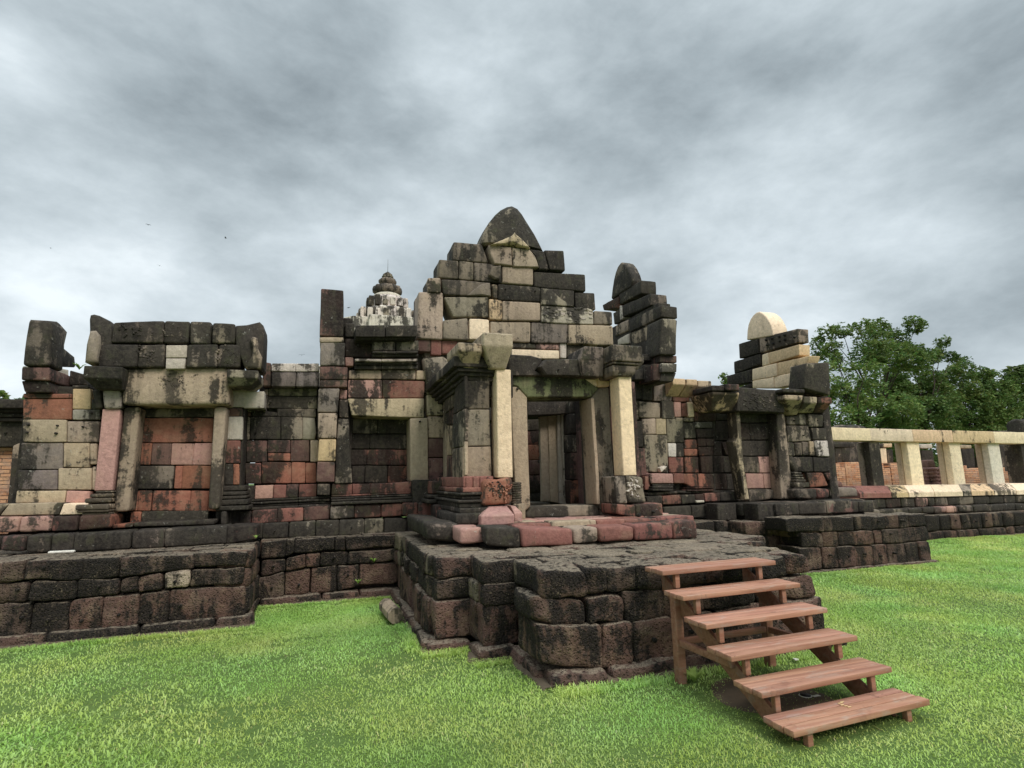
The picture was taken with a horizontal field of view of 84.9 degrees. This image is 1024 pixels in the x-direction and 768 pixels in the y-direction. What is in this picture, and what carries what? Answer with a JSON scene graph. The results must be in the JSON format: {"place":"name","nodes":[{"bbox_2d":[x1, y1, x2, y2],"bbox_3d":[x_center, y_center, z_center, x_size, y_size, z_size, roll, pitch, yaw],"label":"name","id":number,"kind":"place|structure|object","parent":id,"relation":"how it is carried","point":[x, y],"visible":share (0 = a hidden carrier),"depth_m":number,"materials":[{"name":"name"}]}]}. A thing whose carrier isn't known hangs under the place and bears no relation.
{"place":"outdoors","nodes":[
{"label":"outdoors","id":0,"kind":"place"},
{"bbox_2d":[48,550,74,553],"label":"stone slab","id":1,"kind":"structure","parent":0,"point":[63,551],"depth_m":6.53,"materials":[{"name":"stone"}]},
{"bbox_2d":[319,272,413,385],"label":"temple tower","id":2,"kind":"structure","parent":0,"point":[386,303],"depth_m":33.11,"materials":[{"name":"stone"}]},
{"bbox_2d":[0,484,1023,767],"bbox_3d":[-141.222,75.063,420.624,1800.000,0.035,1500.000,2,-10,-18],"label":"ground","id":3,"kind":"structure","parent":0,"point":[884,728],"depth_m":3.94,"materials":[{"name":"green plant"}]},
{"bbox_2d":[0,399,22,533],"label":"gallery wall","id":4,"kind":"structure","parent":3,"relation":"on","point":[11,415],"depth_m":8.35,"materials":[{"name":"stone"}]},
{"bbox_2d":[0,390,24,399],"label":"tree","id":5,"kind":"object","parent":3,"relation":"on","point":[4,394],"visible":0.31,"depth_m":29.73,"materials":[{"name":"green plant"}]},
{"bbox_2d":[0,523,262,645],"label":"stone terrace","id":6,"kind":"structure","parent":3,"relation":"on","point":[112,582],"depth_m":6.26,"materials":[{"name":"stone"}]},
{"bbox_2d":[0,315,266,533],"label":"gate pavilion","id":7,"kind":"structure","parent":6,"relation":"on","point":[142,425],"depth_m":7.34,"materials":[{"name":"stone"}]},
{"bbox_2d":[73,362,85,369],"bbox_3d":[-5.784,-0.238,7.496,0.171,0.089,0.156,3,-10,-24],"label":"weed","id":8,"kind":"object","parent":7,"relation":"on","point":[78,366],"visible":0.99,"depth_m":7.48,"materials":[{"name":"green plant"}]},
{"bbox_2d":[115,368,233,521],"bbox_3d":[-4.554,0.825,7.653,1.280,2.057,0.744,2,-10,-18],"label":"false door","id":9,"kind":"structure","parent":7,"relation":"in","point":[174,417],"depth_m":7.57,"materials":[{"name":"stone"}]},
{"bbox_2d":[258,517,413,605],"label":"stone terrace","id":10,"kind":"structure","parent":3,"relation":"on","point":[311,560],"depth_m":7.86,"materials":[{"name":"stone"}]},
{"bbox_2d":[239,363,380,522],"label":"connecting wall","id":11,"kind":"structure","parent":10,"relation":"on","point":[282,454],"depth_m":8.48,"materials":[{"name":"stone"}]},
{"bbox_2d":[379,598,402,623],"bbox_3d":[-1.433,2.672,6.607,0.170,0.170,0.620,3,-10,-23],"label":"stone block","id":12,"kind":"object","parent":3,"relation":"on","point":[390,610],"visible":1,"depth_m":6.36,"materials":[{"name":"stone"}]},
{"bbox_2d":[0,533,1023,690],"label":"soil strip","id":13,"kind":"object","parent":3,"relation":"on","point":[543,683],"visible":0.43,"depth_m":5.22,"materials":[{"name":"brown soil"}]},
{"bbox_2d":[390,513,846,689],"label":"stone terrace","id":14,"kind":"structure","parent":3,"relation":"on","point":[566,600],"depth_m":5.23,"materials":[{"name":"stone"}]},
{"bbox_2d":[316,206,683,524],"bbox_3d":[-0.015,-0.453,10.101,6.558,5.455,5.656,2,-10,-18],"label":"temple gatehouse","id":15,"kind":"object","parent":14,"relation":"on","point":[521,381],"visible":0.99,"depth_m":8.91,"materials":[{"name":"stone"}]},
{"bbox_2d":[334,398,427,483],"bbox_3d":[-2.116,0.928,9.075,1.427,1.347,0.815,2,-10,-18],"label":"window","id":16,"kind":"structure","parent":15,"relation":"in","point":[394,431],"depth_m":9.00,"materials":[{"name":"stone"}]},
{"bbox_2d":[686,666,702,681],"bbox_3d":[1.423,2.288,4.396,0.191,0.092,0.187,-3,-10,9],"label":"weed","id":17,"kind":"object","parent":3,"relation":"on","point":[693,674],"visible":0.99,"depth_m":4.41,"materials":[{"name":"green plant"}]},
{"bbox_2d":[718,372,743,386],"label":"tree","id":18,"kind":"object","parent":3,"relation":"on","point":[723,374],"visible":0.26,"depth_m":48.39,"materials":[{"name":"green plant"}]},
{"bbox_2d":[711,675,833,712],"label":"bare soil","id":19,"kind":"structure","parent":3,"relation":"on","point":[732,695],"depth_m":4.01,"materials":[{"name":"brown soil"}]},
{"bbox_2d":[645,557,929,746],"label":"wooden steps","id":20,"kind":"structure","parent":3,"relation":"on","point":[868,701],"depth_m":4.03,"materials":[{"name":"wood"}]},
{"bbox_2d":[838,701,850,707],"bbox_3d":[2.142,2.070,3.617,0.056,0.006,0.099,-1,-10,1],"label":"twig","id":21,"kind":"object","parent":20,"relation":"on","point":[841,702],"visible":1,"depth_m":3.60,"materials":[{"name":"wood"}]},
{"bbox_2d":[662,498,939,573],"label":"stone terrace","id":22,"kind":"structure","parent":3,"relation":"on","point":[826,535],"depth_m":9.59,"materials":[{"name":"stone"}]},
{"bbox_2d":[644,378,742,504],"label":"connecting wall","id":23,"kind":"structure","parent":22,"relation":"on","point":[699,485],"depth_m":10.55,"materials":[{"name":"stone"}]},
{"bbox_2d":[691,312,856,502],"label":"gate pavilion","id":24,"kind":"structure","parent":22,"relation":"on","point":[779,444],"depth_m":10.78,"materials":[{"name":"stone"}]},
{"bbox_2d":[719,387,792,501],"bbox_3d":[4.613,1.171,10.618,1.288,2.119,0.677,2,-10,-18],"label":"false door","id":25,"kind":"structure","parent":24,"relation":"in","point":[755,416],"depth_m":10.55,"materials":[{"name":"stone"}]},
{"bbox_2d":[799,693,819,697],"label":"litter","id":26,"kind":"object","parent":3,"relation":"on","point":[805,695],"visible":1,"depth_m":4.03,"materials":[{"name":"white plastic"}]},
{"bbox_2d":[833,425,864,462],"bbox_3d":[11.722,3.006,19.229,1.342,3.243,0.658,2,-10,-18],"label":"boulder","id":27,"kind":"object","parent":3,"relation":"on","point":[852,454],"visible":0.09,"depth_m":19.01,"materials":[{"name":"stone"}]},
{"bbox_2d":[809,315,940,443],"bbox_3d":[23.965,1.219,36.257,8.093,11.923,6.476,2,-10,-18],"label":"tree","id":28,"kind":"object","parent":3,"relation":"on","point":[879,349],"visible":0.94,"depth_m":36.26,"materials":[{"name":"green plant"}]},
{"bbox_2d":[826,356,935,453],"bbox_3d":[19.686,2.456,30.721,7.033,7.809,4.525,2,-10,-18],"label":"tree","id":29,"kind":"object","parent":3,"relation":"on","point":[858,403],"visible":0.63,"depth_m":30.03,"materials":[{"name":"green plant"}]},
{"bbox_2d":[893,452,938,466],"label":"distant bushes","id":30,"kind":"object","parent":3,"relation":"on","point":[936,461],"visible":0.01,"depth_m":58.27,"materials":[{"name":"green plant"}]},
{"bbox_2d":[874,334,967,460],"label":"tree","id":31,"kind":"object","parent":3,"relation":"on","point":[945,405],"visible":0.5,"depth_m":41.99,"materials":[{"name":"green plant"}]},
{"bbox_2d":[859,494,1023,539],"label":"stone terrace","id":32,"kind":"structure","parent":3,"relation":"on","point":[962,516],"depth_m":13.55,"materials":[{"name":"stone"}]},
{"bbox_2d":[836,462,1008,498],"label":"brick wall","id":33,"kind":"structure","parent":32,"relation":"on","point":[848,473],"depth_m":15.94,"materials":[{"name":"orange brick"}]},
{"bbox_2d":[831,427,1023,497],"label":"gallery colonnade","id":34,"kind":"object","parent":32,"relation":"on","point":[920,474],"visible":0.91,"depth_m":14.32,"materials":[{"name":"stone"}]},
{"bbox_2d":[924,356,1023,467],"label":"tree","id":35,"kind":"object","parent":3,"relation":"on","point":[986,399],"visible":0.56,"depth_m":46.23,"materials":[{"name":"green plant"}]},
{"bbox_2d":[998,363,1023,426],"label":"tree","id":36,"kind":"object","parent":3,"relation":"on","point":[1016,374],"visible":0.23,"depth_m":57.43,"materials":[{"name":"green plant"}]},
{"bbox_2d":[0,0,1023,453],"label":"sky","id":37,"kind":"structure","parent":0,"point":[811,164],"materials":[{"name":"grey"}]},
{"bbox_2d":[990,419,1023,444],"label":"wall","id":38,"kind":"structure","parent":0,"point":[1015,425],"depth_m":22.74,"materials":[{"name":"stone"}]}
]}

